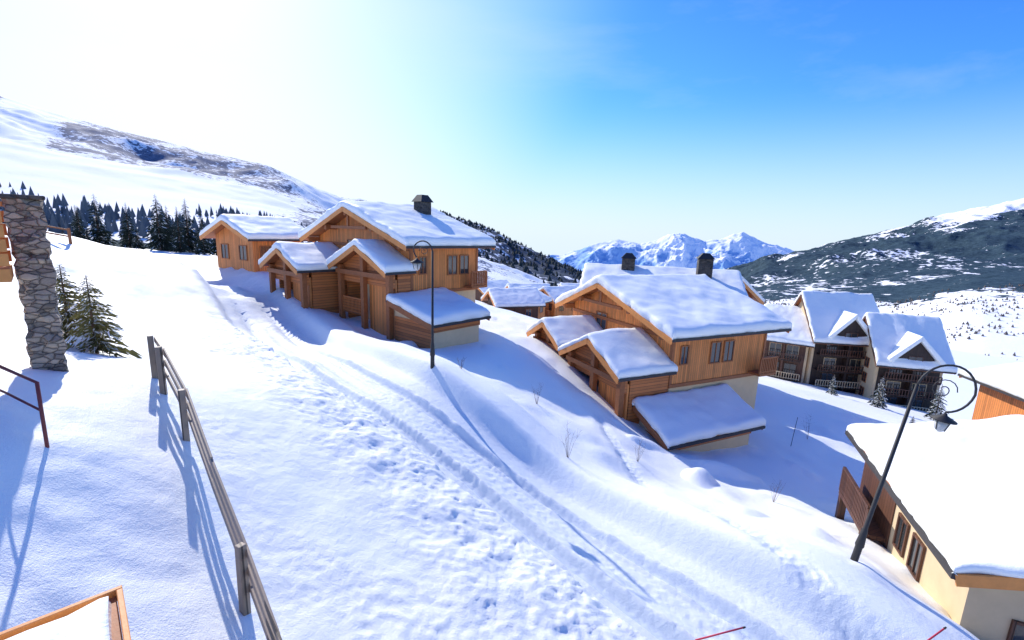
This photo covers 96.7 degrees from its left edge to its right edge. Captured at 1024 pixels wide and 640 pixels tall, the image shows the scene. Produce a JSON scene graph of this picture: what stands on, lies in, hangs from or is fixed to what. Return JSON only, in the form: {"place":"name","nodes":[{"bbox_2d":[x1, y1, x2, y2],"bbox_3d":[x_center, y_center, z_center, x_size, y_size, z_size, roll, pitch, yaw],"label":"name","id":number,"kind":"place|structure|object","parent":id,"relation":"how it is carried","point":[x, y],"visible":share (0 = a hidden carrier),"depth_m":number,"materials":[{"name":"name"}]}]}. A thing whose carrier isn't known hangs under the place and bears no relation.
{"place":"outdoors","nodes":[
{"label":"outdoors","id":0,"kind":"place"},
{"bbox_2d":[0,96,542,283],"bbox_3d":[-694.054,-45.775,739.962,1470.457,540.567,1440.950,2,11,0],"label":"ski hill","id":1,"kind":"structure","parent":0,"point":[49,155],"depth_m":304.74,"materials":[{"name":"white snow"}]},
{"bbox_2d":[0,181,315,242],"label":"hill foot trees","id":2,"kind":"object","parent":1,"relation":"on","point":[53,219],"visible":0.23,"depth_m":130.79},
{"bbox_2d":[341,197,581,285],"bbox_3d":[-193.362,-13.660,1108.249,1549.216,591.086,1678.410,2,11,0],"label":"wooded ridge","id":3,"kind":"structure","parent":0,"point":[505,247],"depth_m":823.43,"materials":[{"name":"green plant"}]},
{"bbox_2d":[440,210,582,285],"bbox_3d":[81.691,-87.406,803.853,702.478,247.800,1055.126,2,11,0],"label":"forest cover","id":4,"kind":"object","parent":3,"relation":"on","point":[572,269],"visible":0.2,"depth_m":830.84,"materials":[{"name":"green plant"}]},
{"bbox_2d":[0,226,1023,639],"bbox_3d":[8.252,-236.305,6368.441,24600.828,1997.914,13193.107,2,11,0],"label":"ground","id":5,"kind":"structure","parent":0,"point":[378,486],"depth_m":9.88,"materials":[{"name":"white snow"}]},
{"bbox_2d":[0,365,49,447],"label":"handrail","id":6,"kind":"object","parent":5,"relation":"on","point":[40,409],"visible":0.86,"depth_m":6.08,"materials":[{"name":"brown metal"}]},
{"bbox_2d":[0,193,68,371],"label":"stone pillar","id":7,"kind":"structure","parent":5,"relation":"on","point":[23,218],"depth_m":7.79,"materials":[{"name":"stone"}]},
{"bbox_2d":[0,223,71,243],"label":"fence","id":8,"kind":"object","parent":5,"relation":"on","point":[69,235],"visible":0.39,"depth_m":24.62,"materials":[{"name":"brown wood"}]},
{"bbox_2d":[0,585,130,639],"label":"porch shelter","id":9,"kind":"object","parent":5,"relation":"on","point":[95,617],"visible":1,"depth_m":3.10,"materials":[{"name":"brown wood"}]},
{"bbox_2d":[55,264,88,347],"bbox_3d":[-11.217,-0.181,11.435,1.482,2.432,1.664,-7,14,-40],"label":"pine tree","id":10,"kind":"object","parent":5,"relation":"on","point":[64,296],"visible":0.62,"depth_m":11.43,"materials":[{"name":"green plant"}]},
{"bbox_2d":[69,205,82,235],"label":"pine tree","id":11,"kind":"object","parent":5,"relation":"on","point":[74,226],"visible":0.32,"depth_m":58.07,"materials":[{"name":"green plant"}]},
{"bbox_2d":[71,208,89,239],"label":"pine tree","id":12,"kind":"object","parent":5,"relation":"on","point":[78,234],"visible":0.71,"depth_m":57.30,"materials":[{"name":"green plant"}]},
{"bbox_2d":[84,227,91,240],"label":"pine tree","id":13,"kind":"object","parent":5,"relation":"on","point":[87,236],"visible":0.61,"depth_m":57.41,"materials":[{"name":"green plant"}]},
{"bbox_2d":[86,193,117,246],"bbox_3d":[-54.528,-12.332,59.643,4.301,8.280,3.835,2,11,2],"label":"pine tree","id":14,"kind":"object","parent":5,"relation":"on","point":[100,233],"visible":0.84,"depth_m":59.54,"materials":[{"name":"green plant"}]},
{"bbox_2d":[65,276,142,358],"bbox_3d":[-10.202,0.030,11.266,1.585,2.316,1.411,-8,15,-43],"label":"pine tree","id":15,"kind":"object","parent":5,"relation":"on","point":[89,335],"visible":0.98,"depth_m":11.13,"materials":[{"name":"green plant"}]},
{"bbox_2d":[120,220,131,247],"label":"pine tree","id":16,"kind":"object","parent":5,"relation":"on","point":[124,236],"visible":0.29,"depth_m":62.24,"materials":[{"name":"green plant"}]},
{"bbox_2d":[118,203,140,247],"bbox_3d":[-49.353,-12.005,58.440,2.577,6.133,2.625,-1,11,-14],"label":"pine tree","id":17,"kind":"object","parent":5,"relation":"on","point":[129,239],"visible":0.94,"depth_m":58.34,"materials":[{"name":"green plant"}]},
{"bbox_2d":[131,226,144,248],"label":"pine tree","id":18,"kind":"object","parent":5,"relation":"on","point":[138,243],"visible":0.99,"depth_m":57.49,"materials":[{"name":"green plant"}]},
{"bbox_2d":[142,195,173,250],"bbox_3d":[-44.777,-12.109,57.358,3.459,7.469,3.880,12,15,42],"label":"pine tree","id":19,"kind":"object","parent":5,"relation":"on","point":[160,234],"visible":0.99,"depth_m":57.36,"materials":[{"name":"green plant"}]},
{"bbox_2d":[155,206,176,250],"bbox_3d":[-47.566,-12.360,63.077,3.224,6.961,3.616,6,12,19],"label":"pine tree","id":20,"kind":"object","parent":5,"relation":"on","point":[167,215],"visible":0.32,"depth_m":62.58,"materials":[{"name":"green plant"}]},
{"bbox_2d":[162,214,170,250],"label":"pine tree","id":21,"kind":"object","parent":5,"relation":"on","point":[166,226],"visible":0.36,"depth_m":61.78,"materials":[{"name":"green plant"}]},
{"bbox_2d":[168,222,183,251],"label":"pine tree","id":22,"kind":"object","parent":5,"relation":"on","point":[172,235],"visible":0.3,"depth_m":61.80,"materials":[{"name":"green plant"}]},
{"bbox_2d":[170,206,191,252],"bbox_3d":[-41.919,-11.197,57.341,2.407,6.223,2.245,-2,12,-22],"label":"pine tree","id":23,"kind":"object","parent":5,"relation":"on","point":[179,247],"visible":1,"depth_m":57.21,"materials":[{"name":"green plant"}]},
{"bbox_2d":[181,200,197,252],"bbox_3d":[-43.086,-12.330,60.257,3.214,7.508,3.155,3,11,4],"label":"pine tree","id":24,"kind":"object","parent":5,"relation":"on","point":[188,239],"visible":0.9,"depth_m":60.25,"materials":[{"name":"green plant"}]},
{"bbox_2d":[194,229,203,254],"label":"pine tree","id":25,"kind":"object","parent":5,"relation":"on","point":[196,251],"visible":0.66,"depth_m":58.47,"materials":[{"name":"green plant"}]},
{"bbox_2d":[195,222,212,254],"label":"pine tree","id":26,"kind":"object","parent":5,"relation":"on","point":[204,245],"visible":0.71,"depth_m":57.77,"materials":[{"name":"green plant"}]},
{"bbox_2d":[197,212,211,251],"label":"pine tree","id":27,"kind":"object","parent":5,"relation":"on","point":[199,218],"visible":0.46,"depth_m":64.57,"materials":[{"name":"green plant"}]},
{"bbox_2d":[209,238,216,255],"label":"pine tree","id":28,"kind":"object","parent":5,"relation":"on","point":[214,248],"visible":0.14,"depth_m":60.13,"materials":[{"name":"green plant"}]},
{"bbox_2d":[147,335,281,639],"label":"fence","id":29,"kind":"object","parent":5,"relation":"on","point":[249,582],"visible":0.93,"depth_m":6.39,"materials":[{"name":"brown wood"}]},
{"bbox_2d":[199,214,314,271],"bbox_3d":[-21.956,-4.943,39.723,6.865,8.235,6.272,8,12,27],"label":"chalet","id":30,"kind":"object","parent":5,"relation":"on","point":[245,242],"visible":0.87,"depth_m":37.40,"materials":[{"name":"brown wood"}]},
{"bbox_2d":[220,243,229,258],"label":"window","id":31,"kind":"structure","parent":30,"relation":"in","point":[224,247],"depth_m":38.18,"materials":[{"name":"grey glass"}]},
{"bbox_2d":[238,245,247,260],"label":"window","id":32,"kind":"structure","parent":30,"relation":"in","point":[243,255],"depth_m":37.02,"materials":[{"name":"grey glass"}]},
{"bbox_2d":[259,246,271,257],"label":"window","id":33,"kind":"structure","parent":30,"relation":"in","point":[263,249],"depth_m":37.18,"materials":[{"name":"brown glass"}]},
{"bbox_2d":[258,195,495,348],"bbox_3d":[-8.571,-1.865,31.983,16.792,13.867,10.982,11,14,39],"label":"chalet","id":34,"kind":"object","parent":5,"relation":"on","point":[357,258],"visible":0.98,"depth_m":29.55,"materials":[{"name":"brown wood"}]},
{"bbox_2d":[418,256,426,274],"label":"window","id":35,"kind":"structure","parent":34,"relation":"in","point":[423,269],"depth_m":28.74,"materials":[{"name":"grey glass"}]},
{"bbox_2d":[447,255,457,274],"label":"window","id":36,"kind":"structure","parent":34,"relation":"in","point":[452,260],"depth_m":30.61,"materials":[{"name":"grey glass"}]},
{"bbox_2d":[459,255,468,274],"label":"window","id":37,"kind":"structure","parent":34,"relation":"in","point":[463,259],"depth_m":31.41,"materials":[{"name":"grey glass"}]},
{"bbox_2d":[410,240,434,368],"bbox_3d":[-3.357,-0.277,17.134,0.928,5.370,0.487,2,11,0],"label":"street lamp","id":38,"kind":"object","parent":5,"relation":"on","point":[416,262],"visible":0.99,"depth_m":16.96,"materials":[{"name":"metal"}]},
{"bbox_2d":[475,279,508,303],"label":"chalet","id":39,"kind":"object","parent":5,"relation":"on","point":[480,292],"visible":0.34,"depth_m":88.33,"materials":[{"name":"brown wood"}]},
{"bbox_2d":[481,287,545,318],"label":"chalet","id":40,"kind":"object","parent":5,"relation":"on","point":[529,301],"visible":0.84,"depth_m":69.43,"materials":[{"name":"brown wood"}]},
{"bbox_2d":[525,309,531,316],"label":"window","id":41,"kind":"structure","parent":40,"relation":"in","point":[528,312],"depth_m":69.69,"materials":[{"name":"grey glass"}]},
{"bbox_2d":[487,285,551,318],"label":"chalet","id":42,"kind":"object","parent":5,"relation":"on","point":[541,310],"visible":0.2,"depth_m":74.94,"materials":[{"name":"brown wood"}]},
{"bbox_2d":[504,283,549,289],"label":"chalet","id":43,"kind":"object","parent":5,"relation":"on","point":[538,286],"visible":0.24,"depth_m":83.63,"materials":[{"name":"white wood"}]},
{"bbox_2d":[539,285,576,316],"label":"chalet","id":44,"kind":"object","parent":5,"relation":"on","point":[553,293],"visible":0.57,"depth_m":79.16,"materials":[{"name":"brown wood"}]},
{"bbox_2d":[558,283,579,286],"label":"chalet","id":45,"kind":"object","parent":5,"relation":"on","point":[575,284],"visible":0.09,"depth_m":90.09,"materials":[{"name":"white wood"}]},
{"bbox_2d":[562,421,577,457],"bbox_3d":[1.858,4.010,14.946,0.681,1.274,0.670,-4,13,-29],"label":"bare bush","id":46,"kind":"object","parent":5,"relation":"on","point":[566,449],"visible":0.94,"depth_m":14.99,"materials":[{"name":"brown plant"}]},
{"bbox_2d":[526,274,791,451],"bbox_3d":[9.197,3.696,30.622,12.775,13.293,14.145,-3,12,-25],"label":"chalet","id":47,"kind":"object","parent":5,"relation":"on","point":[669,362],"visible":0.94,"depth_m":26.43,"materials":[{"name":"brown wood"}]},
{"bbox_2d":[596,311,607,329],"bbox_3d":[6.100,0.147,31.129,0.075,1.390,1.240,-3,12,-25],"label":"window","id":48,"kind":"structure","parent":47,"relation":"in","point":[603,323],"depth_m":31.01,"materials":[{"name":"grey glass"}]},
{"bbox_2d":[679,345,689,365],"bbox_3d":[9.772,2.001,25.796,0.640,1.140,0.075,-3,12,-25],"label":"window","id":49,"kind":"structure","parent":47,"relation":"in","point":[684,350],"depth_m":25.79,"materials":[{"name":"grey glass"}]},
{"bbox_2d":[708,341,722,363],"bbox_3d":[12.027,1.921,26.873,0.890,1.340,0.075,-3,12,-25],"label":"window","id":50,"kind":"structure","parent":47,"relation":"in","point":[716,347],"depth_m":26.88,"materials":[{"name":"grey glass"}]},
{"bbox_2d":[722,340,735,362],"bbox_3d":[13.020,1.864,27.343,0.890,1.340,0.075,-3,12,-25],"label":"window","id":51,"kind":"structure","parent":47,"relation":"in","point":[729,345],"depth_m":27.34,"materials":[{"name":"grey glass"}]},
{"bbox_2d":[580,253,748,296],"bbox_3d":[13.838,0.894,44.512,14.274,15.208,13.250,5,11,14],"label":"chalet","id":52,"kind":"object","parent":5,"relation":"on","point":[731,279],"visible":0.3,"depth_m":42.28,"materials":[{"name":"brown wood"}]},
{"bbox_2d":[695,626,745,639],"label":"snow stake","id":53,"kind":"object","parent":5,"relation":"on","point":[713,635],"visible":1,"depth_m":8.43,"materials":[{"name":"red paint"}]},
{"bbox_2d":[742,276,764,304],"bbox_3d":[20.050,1.353,48.680,8.266,13.341,8.259,-4,12,-27],"label":"chalet","id":54,"kind":"object","parent":5,"relation":"on","point":[754,294],"visible":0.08,"depth_m":45.44,"materials":[{"name":"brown wood"}]},
{"bbox_2d":[769,479,782,501],"bbox_3d":[10.741,7.001,18.569,0.674,1.182,0.565,2,11,0],"label":"bare bush","id":55,"kind":"object","parent":5,"relation":"on","point":[777,490],"visible":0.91,"depth_m":18.53,"materials":[{"name":"plant"}]},
{"bbox_2d":[764,303,814,382],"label":"apartment building","id":56,"kind":"structure","parent":5,"relation":"on","point":[792,347],"depth_m":64.19,"materials":[{"name":"paint"}]},
{"bbox_2d":[768,342,781,356],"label":"window","id":57,"kind":"structure","parent":56,"relation":"in","point":[775,347],"depth_m":65.21,"materials":[{"name":"grey glass"}]},
{"bbox_2d":[782,363,796,377],"bbox_3d":[39.395,7.135,64.632,1.540,1.974,0.075,9,13,31],"label":"window","id":58,"kind":"structure","parent":56,"relation":"in","point":[789,368],"depth_m":64.61,"materials":[{"name":"grey glass"}]},
{"bbox_2d":[785,345,799,359],"bbox_3d":[39.487,4.489,64.117,1.540,1.974,0.075,9,13,31],"label":"window","id":59,"kind":"structure","parent":56,"relation":"in","point":[790,349],"depth_m":64.13,"materials":[{"name":"grey glass"}]},
{"bbox_2d":[826,376,838,395],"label":"pine tree","id":60,"kind":"object","parent":5,"relation":"on","point":[832,391],"visible":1,"depth_m":52.11,"materials":[{"name":"white plant"}]},
{"bbox_2d":[792,290,879,393],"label":"apartment building","id":61,"kind":"structure","parent":5,"relation":"on","point":[838,327],"depth_m":62.44,"materials":[{"name":"paint"}]},
{"bbox_2d":[820,372,833,383],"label":"window","id":62,"kind":"structure","parent":61,"relation":"in","point":[824,376],"depth_m":62.98,"materials":[{"name":"grey glass"}]},
{"bbox_2d":[822,357,835,369],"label":"window","id":63,"kind":"structure","parent":61,"relation":"in","point":[827,361],"depth_m":62.56,"materials":[{"name":"grey glass"}]},
{"bbox_2d":[825,344,838,353],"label":"window","id":64,"kind":"structure","parent":61,"relation":"in","point":[835,347],"depth_m":62.18,"materials":[{"name":"grey glass"}]},
{"bbox_2d":[844,389,855,393],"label":"window","id":65,"kind":"structure","parent":61,"relation":"in","point":[846,390],"depth_m":62.87,"materials":[{"name":"black glass"}]},
{"bbox_2d":[846,374,857,385],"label":"window","id":66,"kind":"structure","parent":61,"relation":"in","point":[850,378],"depth_m":62.55,"materials":[{"name":"black glass"}]},
{"bbox_2d":[848,359,860,370],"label":"window","id":67,"kind":"structure","parent":61,"relation":"in","point":[853,362],"depth_m":62.12,"materials":[{"name":"black glass"}]},
{"bbox_2d":[851,346,862,355],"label":"window","id":68,"kind":"structure","parent":61,"relation":"in","point":[855,348],"depth_m":61.76,"materials":[{"name":"black glass"}]},
{"bbox_2d":[867,376,887,408],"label":"pine tree","id":69,"kind":"object","parent":5,"relation":"on","point":[879,397],"visible":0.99,"depth_m":49.07,"materials":[{"name":"green plant"}]},
{"bbox_2d":[855,312,957,411],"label":"apartment building","id":70,"kind":"structure","parent":5,"relation":"on","point":[904,353],"depth_m":57.16,"materials":[{"name":"paint"}]},
{"bbox_2d":[858,385,863,395],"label":"window","id":71,"kind":"structure","parent":70,"relation":"in","point":[861,390],"depth_m":61.00,"materials":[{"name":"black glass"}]},
{"bbox_2d":[861,371,866,382],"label":"window","id":72,"kind":"structure","parent":70,"relation":"in","point":[864,375],"depth_m":60.61,"materials":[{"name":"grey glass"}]},
{"bbox_2d":[864,356,869,367],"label":"window","id":73,"kind":"structure","parent":70,"relation":"in","point":[866,362],"depth_m":60.28,"materials":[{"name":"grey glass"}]},
{"bbox_2d":[883,396,897,403],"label":"window","id":74,"kind":"structure","parent":70,"relation":"in","point":[893,400],"depth_m":58.00,"materials":[{"name":"grey glass"}]},
{"bbox_2d":[885,380,900,392],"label":"window","id":75,"kind":"structure","parent":70,"relation":"in","point":[889,384],"depth_m":57.68,"materials":[{"name":"grey glass"}]},
{"bbox_2d":[888,368,903,377],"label":"window","id":76,"kind":"structure","parent":70,"relation":"in","point":[890,369],"depth_m":57.34,"materials":[{"name":"grey glass"}]},
{"bbox_2d":[909,398,923,410],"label":"window","id":77,"kind":"structure","parent":70,"relation":"in","point":[917,403],"depth_m":57.24,"materials":[{"name":"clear glass"}]},
{"bbox_2d":[910,383,926,395],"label":"window","id":78,"kind":"structure","parent":70,"relation":"in","point":[922,387],"depth_m":56.88,"materials":[{"name":"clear glass"}]},
{"bbox_2d":[915,371,929,380],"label":"window","id":79,"kind":"structure","parent":70,"relation":"in","point":[916,372],"depth_m":56.60,"materials":[{"name":"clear glass"}]},
{"bbox_2d":[850,364,977,561],"bbox_3d":[9.513,3.890,10.902,1.242,5.990,0.488,11,13,13],"label":"street lamp","id":80,"kind":"object","parent":5,"relation":"on","point":[943,422],"visible":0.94,"depth_m":10.67,"materials":[{"name":"metal"}]},
{"bbox_2d":[835,415,1023,639],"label":"plastered chalet","id":81,"kind":"object","parent":5,"relation":"on","point":[946,527],"visible":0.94,"depth_m":13.23,"materials":[{"name":"beige paint"}]},
{"bbox_2d":[892,512,910,557],"bbox_3d":[12.459,6.875,14.579,0.075,1.140,0.740,6,12,22],"label":"window","id":82,"kind":"structure","parent":81,"relation":"in","point":[902,529],"depth_m":14.55,"materials":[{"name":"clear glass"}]},
{"bbox_2d":[906,532,926,581],"bbox_3d":[12.041,7.056,13.578,0.075,1.140,0.740,6,12,22],"label":"window","id":83,"kind":"structure","parent":81,"relation":"in","point":[917,549],"depth_m":13.55,"materials":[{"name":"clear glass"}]},
{"bbox_2d":[1006,619,1023,639],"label":"window","id":84,"kind":"structure","parent":81,"relation":"in","point":[1016,629],"depth_m":10.86,"materials":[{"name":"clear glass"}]},
{"bbox_2d":[924,384,948,419],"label":"pine tree","id":85,"kind":"object","parent":5,"relation":"on","point":[935,409],"visible":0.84,"depth_m":48.22,"materials":[{"name":"white plant"}]},
{"bbox_2d":[927,626,946,639],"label":"snow stake","id":86,"kind":"object","parent":5,"relation":"on","point":[938,632],"visible":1,"depth_m":8.43,"materials":[{"name":"red paint"}]},
{"bbox_2d":[957,362,1023,419],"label":"chalet","id":87,"kind":"object","parent":5,"relation":"on","point":[1001,391],"visible":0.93,"depth_m":30.74,"materials":[{"name":"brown wood"}]},
{"bbox_2d":[0,0,1023,255],"label":"sky","id":88,"kind":"structure","parent":0,"point":[555,127],"materials":[{"name":"blue"}]},
{"bbox_2d":[547,232,793,270],"bbox_3d":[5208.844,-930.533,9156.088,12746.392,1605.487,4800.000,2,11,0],"label":"distant peaks","id":89,"kind":"object","parent":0,"point":[682,250],"visible":0.3,"depth_m":8557.95,"materials":[{"name":"white snow"}]},
{"bbox_2d":[727,198,1023,360],"bbox_3d":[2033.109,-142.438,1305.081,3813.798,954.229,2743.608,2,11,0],"label":"forest mountain","id":90,"kind":"structure","parent":0,"point":[968,253],"depth_m":691.31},
{"bbox_2d":[760,283,1023,359],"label":"shrub cover","id":91,"kind":"object","parent":90,"relation":"on","point":[967,323],"visible":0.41,"depth_m":401.85,"materials":[{"name":"plant"}]}
]}

